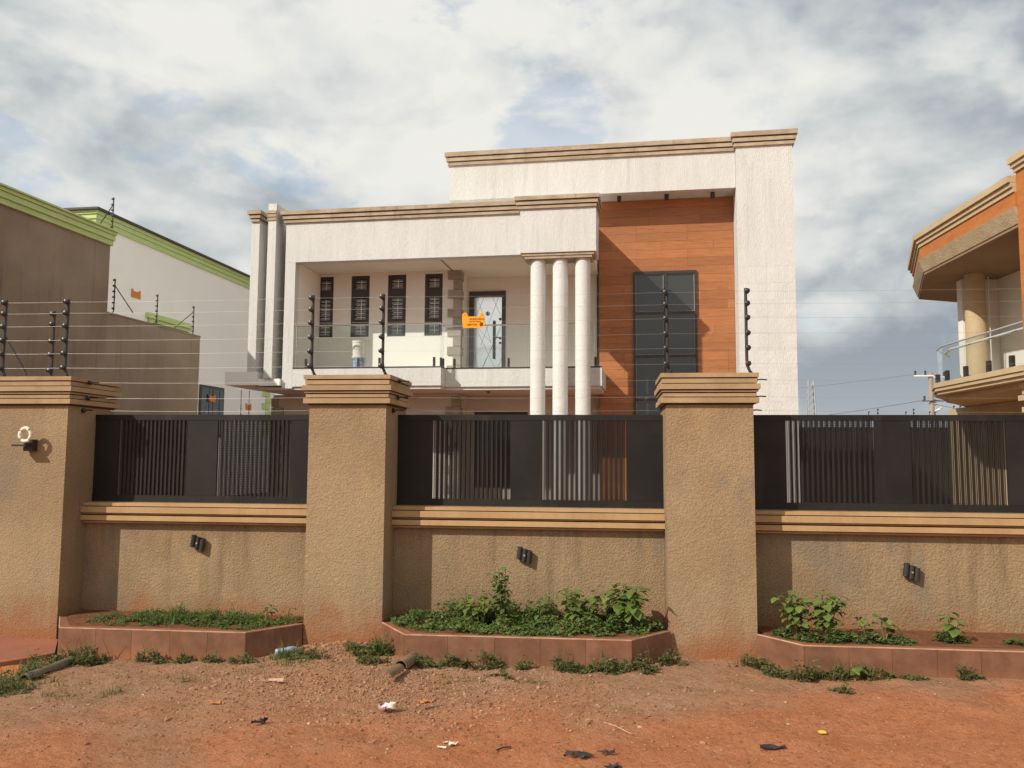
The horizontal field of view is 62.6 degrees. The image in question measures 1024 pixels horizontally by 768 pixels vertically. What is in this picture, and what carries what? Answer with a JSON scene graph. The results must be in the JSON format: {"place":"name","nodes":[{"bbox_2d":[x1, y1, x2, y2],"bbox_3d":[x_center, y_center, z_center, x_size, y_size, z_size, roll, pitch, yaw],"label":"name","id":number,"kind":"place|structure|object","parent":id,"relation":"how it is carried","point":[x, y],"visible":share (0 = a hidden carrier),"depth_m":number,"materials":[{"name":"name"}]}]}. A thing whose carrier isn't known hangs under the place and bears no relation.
{"place":"outdoors","nodes":[
{"label":"outdoors","id":0,"kind":"place"},
{"bbox_2d":[83,589,303,630],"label":"planter grass","id":1,"kind":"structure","parent":0,"point":[207,617],"depth_m":7.60,"materials":[{"name":"green plant"}]},
{"bbox_2d":[352,357,364,366],"bbox_3d":[-3.587,-0.462,19.692,0.300,0.290,0.300,0,-5,7],"label":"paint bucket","id":2,"kind":"object","parent":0,"point":[362,361],"visible":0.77,"depth_m":19.59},
{"bbox_2d":[352,340,364,357],"bbox_3d":[-3.600,-0.807,19.722,0.312,0.400,0.306,0,-5,7],"label":"plastic bucket","id":3,"kind":"object","parent":2,"relation":"on","point":[358,347],"visible":0.92,"depth_m":19.61,"materials":[{"name":"plastic"}]},
{"bbox_2d":[0,493,1023,767],"bbox_3d":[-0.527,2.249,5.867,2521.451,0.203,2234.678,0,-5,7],"label":"ground","id":4,"kind":"structure","parent":0,"point":[976,727],"depth_m":5.50,"materials":[{"name":"brown soil"}]},
{"bbox_2d":[0,637,57,666],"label":"paved apron","id":5,"kind":"object","parent":4,"relation":"on","point":[13,651],"visible":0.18,"depth_m":7.43,"materials":[{"name":"concrete"}]},
{"bbox_2d":[17,656,74,681],"bbox_3d":[-3.734,2.301,6.781,0.095,0.088,0.650,0,-5,3],"label":"drain pipe","id":6,"kind":"object","parent":4,"relation":"on","point":[59,665],"visible":0.89,"depth_m":6.75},
{"bbox_2d":[0,182,118,380],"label":"brown building","id":7,"kind":"structure","parent":4,"relation":"on","point":[55,254],"depth_m":16.60,"materials":[{"name":"paint"}]},
{"bbox_2d":[100,197,114,228],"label":"electric fence post","id":8,"kind":"object","parent":7,"relation":"on","point":[112,210],"visible":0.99,"depth_m":18.48,"materials":[{"name":"black metal"}]},
{"bbox_2d":[0,376,122,638],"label":"fence pillar","id":9,"kind":"structure","parent":4,"relation":"on","point":[46,489],"depth_m":8.02,"materials":[{"name":"beige paint"}]},
{"bbox_2d":[0,300,26,375],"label":"electric fence post","id":10,"kind":"object","parent":9,"relation":"on","point":[4,339],"visible":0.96,"depth_m":8.29,"materials":[{"name":"black metal"}]},
{"bbox_2d":[4,364,650,368],"bbox_3d":[0.174,-0.165,7.682,13.400,0.018,0.002,0,-5,7],"label":"fence wire","id":11,"kind":"object","parent":10,"relation":"attached to","point":[303,366],"visible":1,"depth_m":7.91,"materials":[{"name":"silver metal"}]},
{"bbox_2d":[47,289,966,302],"bbox_3d":[0.178,-0.814,7.739,13.400,0.018,0.002,0,-5,7],"label":"fence wire","id":12,"kind":"object","parent":10,"relation":"attached to","point":[531,295],"visible":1,"depth_m":7.73,"materials":[{"name":"silver metal"}]},
{"bbox_2d":[49,316,990,326],"bbox_3d":[0.176,-0.576,7.718,13.400,0.018,0.002,0,-5,7],"label":"fence wire","id":13,"kind":"object","parent":10,"relation":"attached to","point":[627,319],"visible":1,"depth_m":7.55,"materials":[{"name":"silver metal"}]},
{"bbox_2d":[462,313,484,327],"bbox_3d":[-0.358,-0.589,7.771,0.212,0.144,0.010,0,-5,7],"label":"warning plate","id":14,"kind":"object","parent":13,"relation":"hanging from","point":[473,321],"visible":1,"depth_m":7.77,"materials":[{"name":"metal"}]},
{"bbox_2d":[11,426,37,450],"bbox_3d":[-4.604,0.518,7.978,0.184,0.233,0.149,0,-5,7],"label":"ring lamp","id":15,"kind":"object","parent":9,"relation":"attached to","point":[29,443],"visible":1,"depth_m":7.94,"materials":[{"name":"white plastic"}]},
{"bbox_2d":[46,311,56,375],"bbox_3d":[-4.839,-0.386,8.840,0.050,0.764,0.072,0,-5,7],"label":"electric fence post","id":16,"kind":"object","parent":9,"relation":"on","point":[51,354],"visible":0.77,"depth_m":8.83,"materials":[{"name":"black metal"}]},
{"bbox_2d":[59,299,70,375],"bbox_3d":[-4.335,-0.440,8.221,0.117,0.787,0.072,0,-5,7],"label":"electric fence post","id":17,"kind":"object","parent":9,"relation":"on","point":[66,326],"visible":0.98,"depth_m":8.21,"materials":[{"name":"black metal"}]},
{"bbox_2d":[54,301,1017,313],"bbox_3d":[0.177,-0.703,7.729,13.400,0.018,0.002,0,-5,7],"label":"fence wire","id":18,"kind":"object","parent":17,"relation":"attached to","point":[536,307],"visible":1,"depth_m":7.72,"materials":[{"name":"silver metal"}]},
{"bbox_2d":[263,380,848,382],"bbox_3d":[1.340,-0.025,7.642,11.075,0.020,0.002,0,-5,7],"label":"fence wire","id":19,"kind":"object","parent":9,"relation":"attached to","point":[580,381],"visible":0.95,"depth_m":7.73,"materials":[{"name":"silver metal"}]},
{"bbox_2d":[104,312,200,494],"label":"yard wall","id":20,"kind":"structure","parent":4,"relation":"on","point":[150,369],"depth_m":19.83,"materials":[{"name":"beige paint"}]},
{"bbox_2d":[111,279,132,312],"bbox_3d":[-8.477,-1.924,18.338,0.499,0.770,0.063,0,-5,7],"label":"electric fence post","id":21,"kind":"object","parent":20,"relation":"on","point":[114,291],"visible":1,"depth_m":18.36,"materials":[{"name":"black metal"}]},
{"bbox_2d":[155,294,158,323],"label":"electric fence post","id":22,"kind":"object","parent":20,"relation":"on","point":[156,311],"visible":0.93,"depth_m":20.23,"materials":[{"name":"black metal"}]},
{"bbox_2d":[173,306,194,333],"bbox_3d":[-8.615,-1.640,21.821,0.781,0.770,0.063,0,-5,7],"label":"electric fence post","id":23,"kind":"object","parent":20,"relation":"on","point":[193,311],"visible":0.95,"depth_m":21.80,"materials":[{"name":"black metal"}]},
{"bbox_2d":[64,206,274,494],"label":"pale building","id":24,"kind":"structure","parent":4,"relation":"on","point":[150,265],"depth_m":32.60,"materials":[{"name":"white paint"}]},
{"bbox_2d":[131,288,140,299],"bbox_3d":[-12.856,-3.075,28.776,0.011,0.290,0.540,-1,-5,10],"label":"plate","id":25,"kind":"object","parent":24,"relation":"attached to","point":[135,294],"depth_m":28.74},
{"bbox_2d":[203,389,209,414],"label":"electric fence post","id":26,"kind":"object","parent":24,"relation":"attached to","point":[208,403],"visible":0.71,"depth_m":32.26,"materials":[{"name":"black metal"}]},
{"bbox_2d":[198,384,223,436],"bbox_3d":[-11.992,1.100,33.570,0.064,2.020,1.850,0,-5,10],"label":"window","id":27,"kind":"structure","parent":24,"relation":"in","point":[218,405],"depth_m":33.54,"materials":[{"name":"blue glass"}]},
{"bbox_2d":[208,394,215,401],"bbox_3d":[-11.935,0.565,33.479,0.011,0.290,0.540,-1,-5,10],"label":"plate","id":28,"kind":"object","parent":24,"relation":"attached to","point":[211,398],"depth_m":33.48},
{"bbox_2d":[245,403,251,409],"bbox_3d":[-11.492,0.991,36.706,0.009,0.290,0.540,0,-5,9],"label":"plate","id":29,"kind":"object","parent":24,"relation":"attached to","point":[247,407],"depth_m":36.61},
{"bbox_2d":[57,610,303,660],"bbox_3d":[-3.058,2.382,7.649,2.348,0.451,0.834,0,-5,7],"label":"planter bed","id":30,"kind":"object","parent":4,"relation":"on","point":[123,641],"visible":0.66,"depth_m":7.29,"materials":[{"name":"tile"}]},
{"bbox_2d":[263,603,277,618],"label":"seedling","id":31,"kind":"object","parent":30,"relation":"on","point":[266,608],"visible":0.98,"depth_m":7.75,"materials":[{"name":"green plant"}]},
{"bbox_2d":[283,607,296,620],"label":"seedling","id":32,"kind":"object","parent":30,"relation":"on","point":[288,612],"visible":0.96,"depth_m":7.74,"materials":[{"name":"green plant"}]},
{"bbox_2d":[80,501,306,615],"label":"boundary wall","id":33,"kind":"structure","parent":4,"relation":"on","point":[141,555],"depth_m":8.12,"materials":[{"name":"beige paint"}]},
{"bbox_2d":[190,535,204,551],"bbox_3d":[-3.027,1.533,8.113,0.140,0.144,0.065,7,-4,7],"label":"wall light","id":34,"kind":"object","parent":33,"relation":"attached to","point":[197,543],"visible":1,"depth_m":8.09,"materials":[{"name":"metal"}]},
{"bbox_2d":[92,415,308,503],"bbox_3d":[-3.005,0.735,8.316,2.376,0.862,0.040,0,-5,7],"label":"fence screen","id":35,"kind":"object","parent":33,"relation":"on","point":[202,450],"visible":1,"depth_m":8.31,"materials":[{"name":"black metal"}]},
{"bbox_2d":[250,717,267,723],"bbox_3d":[-1.600,2.126,5.322,0.109,0.050,0.079,2,-5,-19],"label":"plastic scrap","id":36,"kind":"object","parent":4,"relation":"on","point":[260,720],"visible":1,"depth_m":5.31,"materials":[{"name":"black plastic"}]},
{"bbox_2d":[0,634,550,701],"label":"verge tufts","id":37,"kind":"object","parent":4,"relation":"on","point":[283,655],"visible":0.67,"depth_m":6.73,"materials":[{"name":"green plant"}]},
{"bbox_2d":[275,646,300,655],"bbox_3d":[-1.941,2.309,7.292,0.232,0.068,0.068,5,-7,-43],"label":"plastic bottle","id":38,"kind":"object","parent":4,"relation":"on","point":[290,647],"visible":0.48,"depth_m":7.27,"materials":[{"name":"plastic"}]},
{"bbox_2d":[302,374,412,644],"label":"fence pillar","id":39,"kind":"structure","parent":4,"relation":"on","point":[352,478],"depth_m":7.66,"materials":[{"name":"beige paint"}]},
{"bbox_2d":[307,295,315,374],"bbox_3d":[-1.864,-0.450,7.938,0.117,0.787,0.072,0,-5,7],"label":"electric fence post","id":40,"kind":"object","parent":39,"relation":"on","point":[311,323],"visible":0.99,"depth_m":7.93,"materials":[{"name":"black metal"}]},
{"bbox_2d":[177,347,1015,353],"bbox_3d":[0.175,-0.306,7.694,13.400,0.018,0.002,0,-5,7],"label":"fence wire","id":41,"kind":"object","parent":40,"relation":"attached to","point":[552,350],"visible":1,"depth_m":7.67,"materials":[{"name":"silver metal"}]},
{"bbox_2d":[378,294,386,373],"bbox_3d":[-1.183,-0.453,7.860,0.117,0.787,0.072,0,-5,7],"label":"electric fence post","id":42,"kind":"object","parent":39,"relation":"on","point":[382,335],"visible":0.99,"depth_m":7.85,"materials":[{"name":"black metal"}]},
{"bbox_2d":[45,332,972,340],"bbox_3d":[0.176,-0.438,7.706,13.400,0.018,0.002,0,-5,7],"label":"fence wire","id":43,"kind":"object","parent":42,"relation":"attached to","point":[502,336],"visible":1,"depth_m":7.74,"materials":[{"name":"silver metal"}]},
{"bbox_2d":[379,652,418,677],"bbox_3d":[-0.875,2.217,6.588,0.114,0.101,0.640,-1,-5,14],"label":"waste pipe","id":44,"kind":"object","parent":4,"relation":"on","point":[408,660],"visible":0.97,"depth_m":6.62,"materials":[{"name":"beige plastic"}]},
{"bbox_2d":[418,699,431,703],"bbox_3d":[-0.608,2.212,5.878,0.098,0.014,0.088,2,-5,-15],"label":"cardboard scrap","id":45,"kind":"object","parent":4,"relation":"on","point":[421,701],"visible":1,"depth_m":5.86,"materials":[{"name":"orange cardboard"}]},
{"bbox_2d":[424,704,444,708],"bbox_3d":[-0.530,2.206,5.760,0.150,0.008,0.016,3,-6,-28],"label":"wood sliver","id":46,"kind":"object","parent":4,"relation":"on","point":[433,706],"visible":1,"depth_m":5.75,"materials":[{"name":"brown wood"}]},
{"bbox_2d":[0,623,986,697],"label":"verge weeds","id":47,"kind":"object","parent":4,"relation":"on","point":[86,657],"visible":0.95,"depth_m":6.77,"materials":[{"name":"green plant"}]},
{"bbox_2d":[0,640,1023,767],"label":"rubble","id":48,"kind":"object","parent":4,"relation":"on","point":[377,701],"visible":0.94,"depth_m":6.03,"materials":[{"name":"gravel"}]},
{"bbox_2d":[260,678,283,681],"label":"leaf litter","id":49,"kind":"object","parent":48,"relation":"on","point":[276,679],"visible":1,"depth_m":6.30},
{"bbox_2d":[378,701,395,710],"bbox_3d":[-0.840,2.165,5.653,0.123,0.049,0.083,1,-5,-8],"label":"drink packet","id":50,"kind":"object","parent":48,"relation":"on","point":[390,705],"visible":1,"depth_m":5.64,"materials":[{"name":"plastic"}]},
{"bbox_2d":[382,615,670,668],"bbox_3d":[0.092,2.317,7.282,2.535,0.416,0.857,0,-5,7],"label":"planter bed","id":51,"kind":"object","parent":4,"relation":"on","point":[541,650],"visible":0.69,"depth_m":6.92,"materials":[{"name":"tile"}]},
{"bbox_2d":[458,591,496,622],"bbox_3d":[-0.302,1.981,7.352,0.336,0.308,0.259,3,-6,-26],"label":"leafy weed","id":52,"kind":"object","parent":51,"relation":"on","point":[477,610],"visible":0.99,"depth_m":7.34,"materials":[{"name":"green plant"}]},
{"bbox_2d":[486,566,511,616],"bbox_3d":[-0.114,1.867,7.364,0.221,0.536,0.188,4,-6,-38],"label":"tall weed","id":53,"kind":"object","parent":51,"relation":"on","point":[500,590],"visible":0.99,"depth_m":7.35,"materials":[{"name":"green plant"}]},
{"bbox_2d":[389,582,667,636],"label":"planter weeds","id":54,"kind":"object","parent":51,"relation":"on","point":[522,623],"visible":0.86,"depth_m":7.24,"materials":[{"name":"green plant"}]},
{"bbox_2d":[520,594,556,619],"bbox_3d":[0.236,1.997,7.384,0.319,0.290,0.226,0,-5,7],"label":"leafy weed","id":55,"kind":"object","parent":51,"relation":"on","point":[537,609],"visible":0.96,"depth_m":7.36,"materials":[{"name":"green plant"}]},
{"bbox_2d":[548,587,614,624],"bbox_3d":[0.613,1.939,7.247,0.512,0.385,0.398,4,-6,-37],"label":"broadleaf plant","id":56,"kind":"object","parent":51,"relation":"on","point":[576,604],"visible":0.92,"depth_m":7.22,"materials":[{"name":"green plant"}]},
{"bbox_2d":[598,583,649,624],"bbox_3d":[0.960,1.916,7.231,0.450,0.433,0.362,0,-5,7],"label":"broadleaf plant","id":57,"kind":"object","parent":51,"relation":"on","point":[630,600],"visible":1,"depth_m":7.17,"materials":[{"name":"green plant"}]},
{"bbox_2d":[392,505,664,621],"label":"boundary wall","id":58,"kind":"structure","parent":4,"relation":"on","point":[440,551],"depth_m":7.76,"materials":[{"name":"beige paint"}]},
{"bbox_2d":[516,546,531,563],"bbox_3d":[0.115,1.577,7.749,0.140,0.144,0.065,7,-4,7],"label":"wall light","id":59,"kind":"object","parent":58,"relation":"attached to","point":[524,555],"visible":1,"depth_m":7.72,"materials":[{"name":"metal"}]},
{"bbox_2d":[397,415,662,507],"bbox_3d":[0.152,0.723,7.955,2.511,0.862,0.040,0,-5,7],"label":"fence screen","id":60,"kind":"object","parent":58,"relation":"on","point":[525,484],"visible":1,"depth_m":7.94,"materials":[{"name":"black metal"}]},
{"bbox_2d":[563,750,594,757],"bbox_3d":[0.387,2.135,4.851,0.182,0.031,0.077,-1,-5,16],"label":"rag scrap","id":61,"kind":"object","parent":4,"relation":"on","point":[581,754],"visible":1,"depth_m":4.85,"materials":[{"name":"grey fabric"}]},
{"bbox_2d":[597,749,614,753],"bbox_3d":[0.551,2.151,4.924,0.105,0.024,0.034,0,-5,2],"label":"rag scrap","id":62,"kind":"object","parent":4,"relation":"on","point":[607,751],"visible":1,"depth_m":4.92,"materials":[{"name":"grey fabric"}]},
{"bbox_2d":[604,762,621,767],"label":"rag scrap","id":63,"kind":"object","parent":4,"relation":"on","point":[615,765],"visible":1,"depth_m":4.71,"materials":[{"name":"grey fabric"}]},
{"bbox_2d":[604,722,630,733],"bbox_3d":[0.677,2.196,5.377,0.014,0.011,0.271,4,-6,-32],"label":"dry stick","id":64,"kind":"object","parent":4,"relation":"on","point":[619,728],"visible":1,"depth_m":5.36,"materials":[{"name":"beige wood"}]},
{"bbox_2d":[654,372,760,661],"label":"fence pillar","id":65,"kind":"structure","parent":4,"relation":"on","point":[709,522],"depth_m":7.28,"materials":[{"name":"beige paint"}]},
{"bbox_2d":[663,289,672,372],"bbox_3d":[1.418,-0.463,7.562,0.117,0.787,0.072,0,-5,7],"label":"electric fence post","id":66,"kind":"object","parent":65,"relation":"on","point":[666,332],"visible":0.98,"depth_m":7.55,"materials":[{"name":"black metal"}]},
{"bbox_2d":[744,288,752,372],"bbox_3d":[2.119,-0.466,7.482,0.095,0.787,0.072,0,-5,7],"label":"electric fence post","id":67,"kind":"object","parent":65,"relation":"on","point":[747,317],"visible":0.98,"depth_m":7.47,"materials":[{"name":"black metal"}]},
{"bbox_2d":[760,744,785,749],"bbox_3d":[1.574,2.186,5.075,0.175,0.026,0.055,1,-5,-11],"label":"rag scrap","id":68,"kind":"object","parent":4,"relation":"on","point":[769,746],"visible":1,"depth_m":5.07,"materials":[{"name":"grey fabric"}]},
{"bbox_2d":[807,380,816,426],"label":"lattice mast","id":69,"kind":"object","parent":4,"relation":"on","point":[813,398],"visible":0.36,"depth_m":123.42,"materials":[{"name":"silver metal"}]},
{"bbox_2d":[847,662,868,680],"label":"seedling","id":70,"kind":"object","parent":4,"relation":"on","point":[857,670],"visible":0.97,"depth_m":6.55,"materials":[{"name":"green plant"}]},
{"bbox_2d":[799,427,949,503],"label":"back wall","id":71,"kind":"structure","parent":4,"relation":"on","point":[874,467],"depth_m":32.98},
{"bbox_2d":[755,509,1023,633],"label":"boundary wall","id":72,"kind":"structure","parent":4,"relation":"on","point":[970,565],"depth_m":7.39,"materials":[{"name":"beige paint"}]},
{"bbox_2d":[753,415,1023,512],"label":"fence screen","id":73,"kind":"object","parent":72,"relation":"on","point":[891,462],"visible":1,"depth_m":7.57,"materials":[{"name":"black metal"}]},
{"bbox_2d":[903,563,920,581],"bbox_3d":[3.490,1.643,7.355,0.140,0.144,0.065,7,-4,7],"label":"wall light","id":74,"kind":"object","parent":72,"relation":"attached to","point":[911,571],"visible":1,"depth_m":7.33,"materials":[{"name":"metal"}]},
{"bbox_2d":[757,626,1023,679],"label":"planter bed","id":75,"kind":"object","parent":4,"relation":"on","point":[989,655],"visible":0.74,"depth_m":6.66,"materials":[{"name":"tile"}]},
{"bbox_2d":[771,590,813,637],"bbox_3d":[2.338,1.931,7.027,0.361,0.400,0.269,0,-5,7],"label":"broadleaf plant","id":76,"kind":"object","parent":75,"relation":"on","point":[794,611],"visible":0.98,"depth_m":7.00,"materials":[{"name":"green plant"}]},
{"bbox_2d":[806,589,849,636],"bbox_3d":[2.615,1.924,6.995,0.348,0.414,0.292,3,-5,-24],"label":"broadleaf plant","id":77,"kind":"object","parent":75,"relation":"on","point":[825,612],"visible":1,"depth_m":6.94,"materials":[{"name":"green plant"}]},
{"bbox_2d":[849,614,874,636],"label":"seedling","id":78,"kind":"object","parent":75,"relation":"on","point":[863,622],"visible":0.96,"depth_m":6.91,"materials":[{"name":"green plant"}]},
{"bbox_2d":[872,614,900,638],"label":"seedling","id":79,"kind":"object","parent":75,"relation":"on","point":[887,622],"visible":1,"depth_m":6.88,"materials":[{"name":"green plant"}]},
{"bbox_2d":[769,623,1023,645],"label":"planter creepers","id":80,"kind":"object","parent":75,"relation":"on","point":[809,635],"visible":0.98,"depth_m":6.85,"materials":[{"name":"green plant"}]},
{"bbox_2d":[935,612,967,641],"bbox_3d":[3.599,1.994,6.879,0.208,0.264,0.196,5,-7,-41],"label":"seedling","id":81,"kind":"object","parent":75,"relation":"on","point":[952,630],"visible":1,"depth_m":6.84,"materials":[{"name":"green plant"}]},
{"bbox_2d":[914,371,945,426],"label":"utility pole","id":82,"kind":"object","parent":4,"relation":"on","point":[931,400],"visible":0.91,"depth_m":49.99,"materials":[{"name":"beige concrete"}]},
{"bbox_2d":[830,400,921,414],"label":"power line","id":83,"kind":"object","parent":82,"relation":"attached to","point":[879,407],"visible":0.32,"depth_m":51.30,"materials":[{"name":"black metal"}]},
{"bbox_2d":[907,148,1023,504],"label":"curved house","id":84,"kind":"structure","parent":4,"relation":"on","point":[974,246],"depth_m":19.12,"materials":[{"name":"beige paint"}]},
{"bbox_2d":[0,0,1023,426],"label":"sky","id":85,"kind":"structure","parent":0,"point":[195,116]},
{"bbox_2d":[225,128,799,502],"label":"white house","id":86,"kind":"structure","parent":0,"point":[705,226],"depth_m":19.76,"materials":[{"name":"paint"}]},
{"bbox_2d":[319,277,333,336],"bbox_3d":[-4.643,-1.902,20.960,0.437,1.522,0.070,0,-5,10],"label":"window","id":87,"kind":"structure","parent":86,"relation":"in","point":[327,283],"depth_m":20.95,"materials":[{"name":"black glass"}]},
{"bbox_2d":[351,276,369,336],"bbox_3d":[-3.736,-1.910,20.808,0.466,1.522,0.070,0,-5,10],"label":"window","id":88,"kind":"structure","parent":86,"relation":"in","point":[360,284],"depth_m":20.79,"materials":[{"name":"black glass"}]},
{"bbox_2d":[387,275,405,336],"bbox_3d":[-2.812,-1.918,20.653,0.459,1.522,0.070,0,-5,10],"label":"window","id":89,"kind":"structure","parent":86,"relation":"in","point":[396,283],"depth_m":20.64,"materials":[{"name":"black glass"}]},
{"bbox_2d":[425,274,442,335],"bbox_3d":[-1.896,-1.926,20.499,0.438,1.522,0.070,0,-5,10],"label":"window","id":90,"kind":"structure","parent":86,"relation":"in","point":[433,282],"depth_m":20.48,"materials":[{"name":"black glass"}]},
{"bbox_2d":[469,291,505,366],"bbox_3d":[-0.616,-1.258,21.096,0.922,2.143,0.156,0,-5,10],"label":"balcony door","id":91,"kind":"structure","parent":86,"relation":"in","point":[485,350],"depth_m":21.07,"materials":[{"name":"metal"}]},
{"bbox_2d":[474,412,527,487],"bbox_3d":[-0.274,1.630,20.817,1.342,1.872,0.070,0,-5,10],"label":"window","id":92,"kind":"structure","parent":86,"relation":"in","point":[475,413],"depth_m":20.85,"materials":[{"name":"black glass"}]},
{"bbox_2d":[633,270,697,414],"bbox_3d":[3.622,-0.128,19.837,1.485,5.140,0.089,0,-5,10],"label":"tall window","id":93,"kind":"structure","parent":86,"relation":"in","point":[648,299],"depth_m":19.93,"materials":[{"name":"black glass"}]},
{"bbox_3d":[-1.029,0.125,7.900,0.111,0.046,0.048,0,-5,7],"label":"wire hook","id":94,"kind":"object","parent":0,"visible":0},
{"bbox_2d":[120,397,847,398],"bbox_3d":[1.339,0.126,7.629,11.075,0.020,0.002,0,-5,7],"label":"fence wire","id":95,"kind":"object","parent":94,"relation":"attached to","point":[414,397],"visible":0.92,"depth_m":7.89,"materials":[{"name":"silver metal"}]},
{"bbox_3d":[-4.159,0.260,8.248,0.111,0.046,0.048,0,-5,7],"label":"wire hook","id":96,"kind":"object","parent":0,"visible":0},
{"bbox_2d":[174,410,857,411],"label":"fence wire","id":97,"kind":"object","parent":96,"relation":"attached to","point":[502,411],"visible":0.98,"depth_m":7.76,"materials":[{"name":"silver metal"}]}
]}

